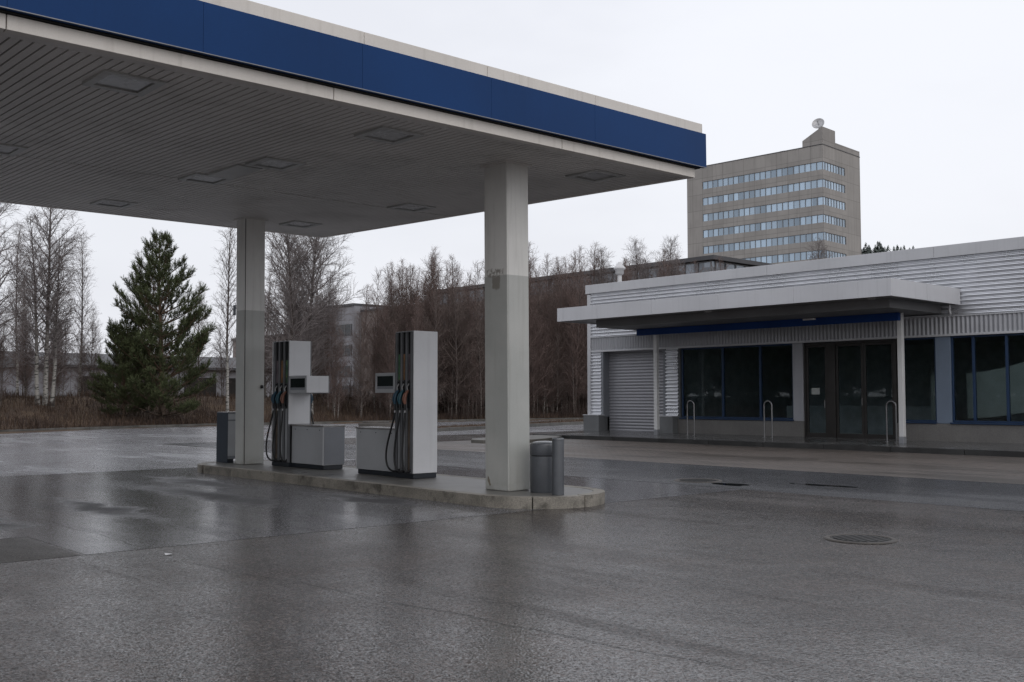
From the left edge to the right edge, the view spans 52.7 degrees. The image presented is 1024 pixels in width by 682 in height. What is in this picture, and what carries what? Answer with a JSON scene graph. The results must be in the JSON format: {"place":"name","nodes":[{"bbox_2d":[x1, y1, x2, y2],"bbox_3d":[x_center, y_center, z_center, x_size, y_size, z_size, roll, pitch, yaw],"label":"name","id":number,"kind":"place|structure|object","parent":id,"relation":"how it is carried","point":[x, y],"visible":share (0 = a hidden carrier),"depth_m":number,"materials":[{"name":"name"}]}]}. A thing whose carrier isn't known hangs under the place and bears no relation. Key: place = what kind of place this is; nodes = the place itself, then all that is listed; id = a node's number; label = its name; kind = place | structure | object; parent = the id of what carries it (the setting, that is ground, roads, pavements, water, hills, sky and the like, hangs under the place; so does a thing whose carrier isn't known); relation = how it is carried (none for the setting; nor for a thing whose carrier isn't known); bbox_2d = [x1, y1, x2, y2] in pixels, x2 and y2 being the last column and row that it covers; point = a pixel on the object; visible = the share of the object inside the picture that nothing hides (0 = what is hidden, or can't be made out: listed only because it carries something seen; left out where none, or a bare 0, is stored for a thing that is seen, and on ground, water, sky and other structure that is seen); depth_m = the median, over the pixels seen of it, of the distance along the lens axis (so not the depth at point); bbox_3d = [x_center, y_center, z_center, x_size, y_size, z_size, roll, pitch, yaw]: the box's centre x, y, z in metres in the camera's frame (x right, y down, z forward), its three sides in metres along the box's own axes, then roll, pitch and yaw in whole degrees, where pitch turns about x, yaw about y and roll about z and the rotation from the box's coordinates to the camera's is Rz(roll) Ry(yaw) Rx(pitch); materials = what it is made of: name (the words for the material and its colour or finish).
{"place":"outdoors","nodes":[
{"label":"outdoors","id":0,"kind":"place"},
{"bbox_2d":[0,420,583,476],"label":"concrete lot","id":1,"kind":"structure","parent":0,"point":[36,453],"depth_m":28.84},
{"bbox_2d":[358,421,390,426],"bbox_3d":[-6.224,3.840,47.273,1.600,0.370,1.600,3,-4,-42],"label":"well ring","id":2,"kind":"object","parent":1,"relation":"on","point":[375,423],"visible":0.75,"depth_m":46.69,"materials":[{"name":"concrete"}]},
{"bbox_2d":[0,379,587,433],"bbox_3d":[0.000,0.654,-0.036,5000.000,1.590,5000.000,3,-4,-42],"label":"ground","id":3,"kind":"structure","parent":0,"point":[218,402],"depth_m":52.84,"materials":[{"name":"brown plant"}]},
{"bbox_2d":[0,315,21,406],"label":"young tree","id":4,"kind":"object","parent":3,"relation":"on","point":[1,359],"visible":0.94,"depth_m":47.00,"materials":[{"name":"brown plant"}]},
{"bbox_2d":[0,221,33,392],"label":"birch tree","id":5,"kind":"object","parent":3,"relation":"on","point":[17,383],"visible":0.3,"depth_m":62.29,"materials":[{"name":"grey plant"}]},
{"bbox_2d":[6,272,40,393],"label":"young tree","id":6,"kind":"object","parent":3,"relation":"on","point":[25,378],"visible":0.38,"depth_m":53.88,"materials":[{"name":"brown plant"}]},
{"bbox_2d":[10,304,40,393],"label":"young tree","id":7,"kind":"object","parent":3,"relation":"on","point":[27,366],"visible":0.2,"depth_m":55.92,"materials":[{"name":"brown plant"}]},
{"bbox_2d":[0,202,53,342],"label":"birch tree","id":8,"kind":"object","parent":3,"relation":"on","point":[7,273],"visible":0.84,"depth_m":46.62,"materials":[{"name":"grey plant"}]},
{"bbox_2d":[0,206,97,406],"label":"birch tree","id":9,"kind":"object","parent":3,"relation":"on","point":[58,292],"visible":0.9,"depth_m":49.43,"materials":[{"name":"grey plant"}]},
{"bbox_2d":[48,306,78,397],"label":"young tree","id":10,"kind":"object","parent":3,"relation":"on","point":[60,365],"visible":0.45,"depth_m":54.17,"materials":[{"name":"brown plant"}]},
{"bbox_2d":[64,231,97,395],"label":"birch tree","id":11,"kind":"object","parent":3,"relation":"on","point":[82,303],"visible":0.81,"depth_m":58.62,"materials":[{"name":"grey plant"}]},
{"bbox_2d":[67,305,108,394],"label":"young tree","id":12,"kind":"object","parent":3,"relation":"on","point":[93,341],"visible":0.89,"depth_m":57.99,"materials":[{"name":"brown plant"}]},
{"bbox_2d":[85,312,157,418],"bbox_3d":[-19.232,1.249,51.149,3.422,5.488,3.545,-1,-3,12],"label":"pine tree","id":13,"kind":"object","parent":3,"relation":"on","point":[113,397],"visible":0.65,"depth_m":50.45,"materials":[{"name":"green plant"}]},
{"bbox_2d":[0,351,271,396],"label":"white workshop","id":14,"kind":"structure","parent":3,"relation":"on","point":[232,385],"depth_m":76.42,"materials":[{"name":"white"}]},
{"bbox_2d":[95,227,217,421],"bbox_3d":[-17.104,-0.703,51.665,6.445,9.979,6.221,-2,-4,31],"label":"pine tree","id":15,"kind":"object","parent":3,"relation":"on","point":[151,334],"visible":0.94,"depth_m":50.70,"materials":[{"name":"green plant"}]},
{"bbox_2d":[190,281,217,396],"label":"young tree","id":16,"kind":"object","parent":3,"relation":"on","point":[198,329],"visible":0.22,"depth_m":60.02,"materials":[{"name":"brown plant"}]},
{"bbox_2d":[208,323,232,397],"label":"young tree","id":17,"kind":"object","parent":3,"relation":"on","point":[221,374],"visible":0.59,"depth_m":60.07,"materials":[{"name":"brown plant"}]},
{"bbox_2d":[205,227,236,411],"bbox_3d":[-15.101,-1.493,55.443,2.928,11.866,2.902,1,-3,-9],"label":"birch tree","id":18,"kind":"object","parent":3,"relation":"on","point":[227,304],"visible":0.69,"depth_m":55.32,"materials":[{"name":"grey plant"}]},
{"bbox_2d":[264,288,279,396],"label":"young tree","id":19,"kind":"object","parent":3,"relation":"on","point":[265,372],"visible":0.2,"depth_m":63.86,"materials":[{"name":"brown plant"}]},
{"bbox_2d":[226,232,341,380],"bbox_3d":[-12.509,-2.627,57.722,6.589,14.381,6.500,3,-4,-42],"label":"birch tree","id":20,"kind":"object","parent":3,"relation":"on","point":[299,259],"visible":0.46,"depth_m":57.38,"materials":[{"name":"brown plant"}]},
{"bbox_2d":[0,418,582,431],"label":"back kerb","id":21,"kind":"structure","parent":3,"relation":"on","point":[147,426],"depth_m":49.47,"materials":[{"name":"concrete"}]},
{"bbox_2d":[265,233,366,414],"bbox_3d":[-11.506,-2.608,59.733,6.457,14.093,6.370,0,-3,0],"label":"birch tree","id":22,"kind":"object","parent":3,"relation":"on","point":[326,317],"visible":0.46,"depth_m":59.59,"materials":[{"name":"brown plant"}]},
{"bbox_2d":[313,267,350,398],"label":"young tree","id":23,"kind":"object","parent":3,"relation":"on","point":[325,335],"visible":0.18,"depth_m":64.26,"materials":[{"name":"brown plant"}]},
{"bbox_2d":[313,295,352,409],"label":"young tree","id":24,"kind":"object","parent":3,"relation":"on","point":[327,348],"visible":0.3,"depth_m":61.66,"materials":[{"name":"brown plant"}]},
{"bbox_2d":[322,315,353,417],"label":"young tree","id":25,"kind":"object","parent":3,"relation":"on","point":[337,368],"visible":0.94,"depth_m":59.28,"materials":[{"name":"brown plant"}]},
{"bbox_2d":[311,303,383,396],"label":"pale block","id":26,"kind":"structure","parent":3,"relation":"on","point":[351,309],"depth_m":134.35,"materials":[{"name":"grey concrete"}]},
{"bbox_2d":[345,313,374,416],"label":"young tree","id":27,"kind":"object","parent":3,"relation":"on","point":[363,364],"visible":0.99,"depth_m":60.18,"materials":[{"name":"brown plant"}]},
{"bbox_2d":[343,285,380,412],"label":"young tree","id":28,"kind":"object","parent":3,"relation":"on","point":[365,316],"visible":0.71,"depth_m":61.95,"materials":[{"name":"brown plant"}]},
{"bbox_2d":[355,266,395,409],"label":"young tree","id":29,"kind":"object","parent":3,"relation":"on","point":[374,344],"visible":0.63,"depth_m":62.47,"materials":[{"name":"brown plant"}]},
{"bbox_2d":[362,294,400,411],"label":"young tree","id":30,"kind":"object","parent":3,"relation":"on","point":[390,318],"visible":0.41,"depth_m":62.52,"materials":[{"name":"brown plant"}]},
{"bbox_2d":[372,303,398,417],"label":"young tree","id":31,"kind":"object","parent":3,"relation":"on","point":[389,397],"visible":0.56,"depth_m":60.62,"materials":[{"name":"brown plant"}]},
{"bbox_2d":[374,287,408,412],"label":"young tree","id":32,"kind":"object","parent":3,"relation":"on","point":[391,331],"visible":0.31,"depth_m":62.88,"materials":[{"name":"brown plant"}]},
{"bbox_2d":[376,262,411,393],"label":"young tree","id":33,"kind":"object","parent":3,"relation":"on","point":[390,281],"visible":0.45,"depth_m":63.18,"materials":[{"name":"brown plant"}]},
{"bbox_2d":[391,258,415,330],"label":"young tree","id":34,"kind":"object","parent":3,"relation":"on","point":[403,288],"visible":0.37,"depth_m":64.52,"materials":[{"name":"brown plant"}]},
{"bbox_2d":[406,252,448,378],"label":"young tree","id":35,"kind":"object","parent":3,"relation":"on","point":[431,262],"visible":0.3,"depth_m":65.16,"materials":[{"name":"brown plant"}]},
{"bbox_2d":[417,255,451,410],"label":"young tree","id":36,"kind":"object","parent":3,"relation":"on","point":[432,288],"visible":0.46,"depth_m":64.64,"materials":[{"name":"brown plant"}]},
{"bbox_2d":[419,287,453,403],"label":"young tree","id":37,"kind":"object","parent":3,"relation":"on","point":[436,325],"visible":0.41,"depth_m":62.62,"materials":[{"name":"brown plant"}]},
{"bbox_2d":[431,283,462,414],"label":"young tree","id":38,"kind":"object","parent":3,"relation":"on","point":[447,391],"visible":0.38,"depth_m":64.88,"materials":[{"name":"brown plant"}]},
{"bbox_2d":[431,258,476,415],"bbox_3d":[-3.607,-0.123,64.795,3.312,10.212,3.195,0,-3,-5],"label":"young tree","id":39,"kind":"object","parent":3,"relation":"on","point":[447,286],"visible":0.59,"depth_m":64.66,"materials":[{"name":"brown plant"}]},
{"bbox_2d":[437,265,476,416],"bbox_3d":[-3.530,0.104,63.539,3.043,9.813,3.222,0,-3,6],"label":"young tree","id":40,"kind":"object","parent":3,"relation":"on","point":[457,311],"visible":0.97,"depth_m":63.55,"materials":[{"name":"brown plant"}]},
{"bbox_2d":[441,272,484,417],"bbox_3d":[-2.969,0.287,64.580,3.134,9.497,3.302,-3,-4,40],"label":"young tree","id":41,"kind":"object","parent":3,"relation":"on","point":[470,385],"visible":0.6,"depth_m":64.29,"materials":[{"name":"brown plant"}]},
{"bbox_2d":[448,296,484,418],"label":"young tree","id":42,"kind":"object","parent":3,"relation":"on","point":[472,361],"visible":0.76,"depth_m":64.11,"materials":[{"name":"brown plant"}]},
{"bbox_2d":[451,298,483,413],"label":"young tree","id":43,"kind":"object","parent":3,"relation":"on","point":[467,318],"visible":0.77,"depth_m":64.05,"materials":[{"name":"brown plant"}]},
{"bbox_2d":[458,260,484,416],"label":"young tree","id":44,"kind":"object","parent":3,"relation":"on","point":[479,387],"visible":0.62,"depth_m":64.34,"materials":[{"name":"brown plant"}]},
{"bbox_2d":[437,421,582,431],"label":"verge kerb","id":45,"kind":"structure","parent":3,"relation":"on","point":[483,427],"depth_m":46.74,"materials":[{"name":"concrete"}]},
{"bbox_2d":[529,279,542,403],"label":"young tree","id":46,"kind":"object","parent":3,"relation":"on","point":[533,337],"visible":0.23,"depth_m":67.60,"materials":[{"name":"brown plant"}]},
{"bbox_2d":[528,241,544,328],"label":"young tree","id":47,"kind":"object","parent":3,"relation":"on","point":[530,270],"visible":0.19,"depth_m":70.71,"materials":[{"name":"brown plant"}]},
{"bbox_2d":[529,311,549,409],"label":"young tree","id":48,"kind":"object","parent":3,"relation":"on","point":[533,314],"visible":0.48,"depth_m":68.34,"materials":[{"name":"brown plant"}]},
{"bbox_2d":[528,269,553,410],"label":"young tree","id":49,"kind":"object","parent":3,"relation":"on","point":[530,336],"visible":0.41,"depth_m":67.80,"materials":[{"name":"brown plant"}]},
{"bbox_2d":[531,311,560,413],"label":"young tree","id":50,"kind":"object","parent":3,"relation":"on","point":[547,364],"visible":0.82,"depth_m":68.45,"materials":[{"name":"brown plant"}]},
{"bbox_2d":[529,263,563,406],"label":"young tree","id":51,"kind":"object","parent":3,"relation":"on","point":[536,291],"visible":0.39,"depth_m":70.17,"materials":[{"name":"brown plant"}]},
{"bbox_2d":[535,297,563,412],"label":"young tree","id":52,"kind":"object","parent":3,"relation":"on","point":[547,314],"visible":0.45,"depth_m":69.27,"materials":[{"name":"brown plant"}]},
{"bbox_2d":[535,310,572,413],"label":"young tree","id":53,"kind":"object","parent":3,"relation":"on","point":[557,392],"visible":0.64,"depth_m":69.05,"materials":[{"name":"brown plant"}]},
{"bbox_2d":[535,267,578,412],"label":"young tree","id":54,"kind":"object","parent":3,"relation":"on","point":[554,305],"visible":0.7,"depth_m":69.45,"materials":[{"name":"brown plant"}]},
{"bbox_2d":[549,298,580,409],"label":"young tree","id":55,"kind":"object","parent":3,"relation":"on","point":[568,328],"visible":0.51,"depth_m":69.82,"materials":[{"name":"brown plant"}]},
{"bbox_2d":[547,288,583,411],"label":"young tree","id":56,"kind":"object","parent":3,"relation":"on","point":[565,355],"visible":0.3,"depth_m":70.06,"materials":[{"name":"brown plant"}]},
{"bbox_2d":[360,255,772,395],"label":"slab block","id":57,"kind":"structure","parent":3,"relation":"on","point":[707,261],"depth_m":96.20,"materials":[{"name":"grey concrete"}]},
{"bbox_2d":[441,261,752,303],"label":"ribbon window","id":58,"kind":"structure","parent":57,"relation":"in","point":[707,264],"depth_m":94.98,"materials":[{"name":"glass"}]},
{"bbox_2d":[548,257,586,403],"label":"young tree","id":59,"kind":"object","parent":3,"relation":"on","point":[564,277],"visible":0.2,"depth_m":71.51,"materials":[{"name":"brown plant"}]},
{"bbox_2d":[549,245,593,408],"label":"young tree","id":60,"kind":"object","parent":3,"relation":"on","point":[579,303],"visible":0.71,"depth_m":69.28,"materials":[{"name":"brown plant"}]},
{"bbox_2d":[557,279,586,417],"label":"young tree","id":61,"kind":"object","parent":3,"relation":"on","point":[573,374],"visible":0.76,"depth_m":69.16,"materials":[{"name":"brown plant"}]},
{"bbox_2d":[576,240,611,324],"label":"young tree","id":62,"kind":"object","parent":3,"relation":"on","point":[593,263],"visible":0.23,"depth_m":74.53,"materials":[{"name":"brown plant"}]},
{"bbox_2d":[578,246,615,300],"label":"birch tree","id":63,"kind":"object","parent":3,"relation":"on","point":[600,273],"visible":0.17,"depth_m":74.67,"materials":[{"name":"brown plant"}]},
{"bbox_2d":[621,235,660,279],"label":"birch tree","id":64,"kind":"object","parent":3,"relation":"on","point":[636,262],"visible":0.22,"depth_m":75.02,"materials":[{"name":"brown plant"}]},
{"bbox_2d":[651,234,688,277],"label":"birch tree","id":65,"kind":"object","parent":3,"relation":"on","point":[673,259],"visible":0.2,"depth_m":76.58,"materials":[{"name":"brown plant"}]},
{"bbox_2d":[687,118,860,263],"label":"office tower","id":66,"kind":"structure","parent":3,"relation":"on","point":[785,206],"depth_m":199.28,"materials":[{"name":"concrete"}]},
{"bbox_2d":[703,161,822,188],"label":"ribbon window","id":67,"kind":"structure","parent":66,"relation":"in","point":[816,165],"depth_m":200.78,"materials":[{"name":"blue glass"}]},
{"bbox_2d":[703,179,822,204],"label":"ribbon window","id":68,"kind":"structure","parent":66,"relation":"in","point":[814,183],"depth_m":200.66,"materials":[{"name":"blue glass"}]},
{"bbox_2d":[703,196,823,221],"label":"ribbon window","id":69,"kind":"structure","parent":66,"relation":"in","point":[815,201],"depth_m":200.49,"materials":[{"name":"blue glass"}]},
{"bbox_2d":[703,214,823,237],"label":"ribbon window","id":70,"kind":"structure","parent":66,"relation":"in","point":[815,218],"depth_m":200.34,"materials":[{"name":"blue glass"}]},
{"bbox_2d":[703,232,823,253],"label":"ribbon window","id":71,"kind":"structure","parent":66,"relation":"in","point":[803,237],"depth_m":200.24,"materials":[{"name":"blue glass"}]},
{"bbox_2d":[742,250,823,262],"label":"ribbon window","id":72,"kind":"structure","parent":66,"relation":"in","point":[799,255],"depth_m":196.99,"materials":[{"name":"blue glass"}]},
{"bbox_2d":[824,214,845,226],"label":"ribbon window","id":73,"kind":"structure","parent":66,"relation":"in","point":[827,219],"depth_m":194.60,"materials":[{"name":"blue glass"}]},
{"bbox_2d":[824,232,845,244],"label":"ribbon window","id":74,"kind":"structure","parent":66,"relation":"in","point":[827,236],"depth_m":194.41,"materials":[{"name":"blue glass"}]},
{"bbox_2d":[805,236,836,259],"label":"birch tree","id":75,"kind":"object","parent":3,"relation":"on","point":[821,253],"visible":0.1,"depth_m":101.19,"materials":[{"name":"brown plant"}]},
{"bbox_2d":[0,432,1023,681],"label":"asphalt","id":76,"kind":"structure","parent":0,"point":[744,586],"depth_m":7.17,"materials":[{"name":"grey asphalt"}]},
{"bbox_2d":[0,537,79,562],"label":"old slab","id":77,"kind":"structure","parent":76,"relation":"on","point":[18,549],"depth_m":9.45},
{"bbox_2d":[0,460,740,554],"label":"forecourt slab","id":78,"kind":"structure","parent":76,"relation":"on","point":[97,512],"depth_m":13.38,"materials":[{"name":"concrete"}]},
{"bbox_2d":[197,460,604,508],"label":"pump island","id":79,"kind":"structure","parent":78,"relation":"on","point":[473,491],"depth_m":15.06,"materials":[{"name":"concrete"}]},
{"bbox_2d":[216,412,235,462],"bbox_3d":[-5.441,1.894,20.440,0.635,0.987,0.470,3,-4,-42],"label":"air unit","id":80,"kind":"object","parent":79,"relation":"on","point":[225,447],"visible":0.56,"depth_m":20.16,"materials":[{"name":"grey metal"}]},
{"bbox_2d":[265,341,345,469],"bbox_3d":[-3.764,1.144,18.897,0.702,2.310,1.778,3,-4,-42],"label":"fuel dispenser","id":81,"kind":"object","parent":79,"relation":"on","point":[299,439],"visible":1,"depth_m":18.93,"materials":[{"name":"grey metal"}]},
{"bbox_2d":[0,0,706,490],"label":"fuel canopy","id":82,"kind":"object","parent":79,"relation":"on","point":[252,122],"visible":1,"depth_m":13.43,"materials":[{"name":"white metal"}]},
{"bbox_2d":[355,331,437,478],"bbox_3d":[-1.918,1.032,16.887,0.702,2.310,1.672,3,-4,-42],"label":"fuel dispenser","id":83,"kind":"object","parent":79,"relation":"on","point":[405,446],"visible":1,"depth_m":16.33,"materials":[{"name":"grey metal"}]},
{"bbox_2d":[530,441,551,492],"bbox_3d":[0.445,1.682,13.886,0.412,0.683,0.412,3,-4,-42],"label":"litter bin","id":84,"kind":"object","parent":79,"relation":"on","point":[541,467],"visible":0.62,"depth_m":13.70,"materials":[{"name":"grey metal"}]},
{"bbox_2d":[552,438,563,494],"bbox_3d":[0.600,1.633,13.476,0.160,0.737,0.160,3,-4,-42],"label":"bollard","id":85,"kind":"object","parent":79,"relation":"on","point":[557,466],"visible":1,"depth_m":13.41,"materials":[{"name":"grey metal"}]},
{"bbox_2d":[471,435,561,442],"bbox_3d":[0.317,3.281,34.317,2.129,0.150,5.018,-2,-4,28],"label":"kerb nose","id":86,"kind":"object","parent":76,"relation":"on","point":[533,438],"visible":0.47,"depth_m":33.50,"materials":[{"name":"grey concrete"}]},
{"bbox_2d":[169,440,1023,510],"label":"lane","id":87,"kind":"structure","parent":76,"relation":"on","point":[991,495],"depth_m":17.61,"materials":[{"name":"grey asphalt"}]},
{"bbox_2d":[674,478,721,482],"bbox_3d":[3.155,2.367,17.539,0.814,0.016,0.814,3,-4,-42],"label":"manhole cover","id":88,"kind":"object","parent":87,"relation":"on","point":[698,480],"visible":1,"depth_m":17.46,"materials":[{"name":"metal"}]},
{"bbox_2d":[437,439,1023,483],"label":"paver strip","id":89,"kind":"object","parent":76,"relation":"on","point":[996,469],"depth_m":24.05,"materials":[{"name":"grey concrete"}]},
{"bbox_2d":[532,434,1023,456],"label":"walkway kerb","id":90,"kind":"structure","parent":76,"relation":"on","point":[874,448],"depth_m":28.62,"materials":[{"name":"grey concrete"}]},
{"bbox_2d":[538,430,1023,450],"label":"walkway","id":91,"kind":"structure","parent":76,"relation":"on","point":[909,443],"depth_m":30.33,"materials":[{"name":"concrete"}]},
{"bbox_2d":[557,236,1023,443],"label":"shop building","id":92,"kind":"structure","parent":76,"relation":"on","point":[929,341],"depth_m":32.44,"materials":[{"name":"metal"}]},
{"bbox_2d":[679,344,793,420],"bbox_3d":[7.325,1.378,34.000,0.220,2.425,4.474,3,-4,-42],"label":"window","id":93,"kind":"structure","parent":92,"relation":"in","point":[723,417],"depth_m":34.20,"materials":[{"name":"black metal"}]},
{"bbox_2d":[806,344,827,436],"bbox_3d":[9.378,1.533,31.781,0.082,2.830,0.727,3,-4,-42],"label":"door","id":94,"kind":"structure","parent":92,"relation":"in","point":[814,390],"depth_m":31.89,"materials":[{"name":"brown metal"}]},
{"bbox_2d":[835,343,864,437],"bbox_3d":[10.140,1.489,30.990,0.050,2.830,0.901,3,-4,-42],"label":"door","id":95,"kind":"structure","parent":92,"relation":"in","point":[839,435],"depth_m":31.02,"materials":[{"name":"brown metal"}]},
{"bbox_2d":[863,342,894,438],"bbox_3d":[10.769,1.450,30.293,0.050,2.830,0.962,3,-4,-42],"label":"door","id":96,"kind":"structure","parent":92,"relation":"in","point":[868,436],"depth_m":30.45,"materials":[{"name":"brown metal"}]},
{"bbox_2d":[904,337,937,423],"bbox_3d":[11.543,1.119,29.322,0.220,2.425,1.062,3,-4,-42],"label":"window","id":97,"kind":"structure","parent":92,"relation":"in","point":[912,421],"depth_m":29.09,"materials":[{"name":"black metal"}]},
{"bbox_2d":[950,333,1023,424],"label":"window","id":98,"kind":"structure","parent":92,"relation":"in","point":[973,337],"depth_m":28.13,"materials":[{"name":"blue metal"}]},
{"bbox_2d":[824,534,897,543],"bbox_3d":[3.460,1.964,10.262,0.696,0.016,0.696,3,-4,-42],"label":"manhole cover","id":99,"kind":"object","parent":76,"relation":"on","point":[862,538],"visible":1,"depth_m":10.22,"materials":[{"name":"metal"}]},
{"bbox_2d":[0,0,1023,357],"label":"sky","id":100,"kind":"structure","parent":0,"point":[929,94],"materials":[{"name":"white"}]},
{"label":"hill","id":101,"kind":"structure","parent":0,"visible":0},
{"bbox_2d":[861,241,913,254],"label":"hill forest","id":102,"kind":"object","parent":101,"relation":"on","point":[879,248],"visible":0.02,"depth_m":388.22,"materials":[{"name":"green plant"}]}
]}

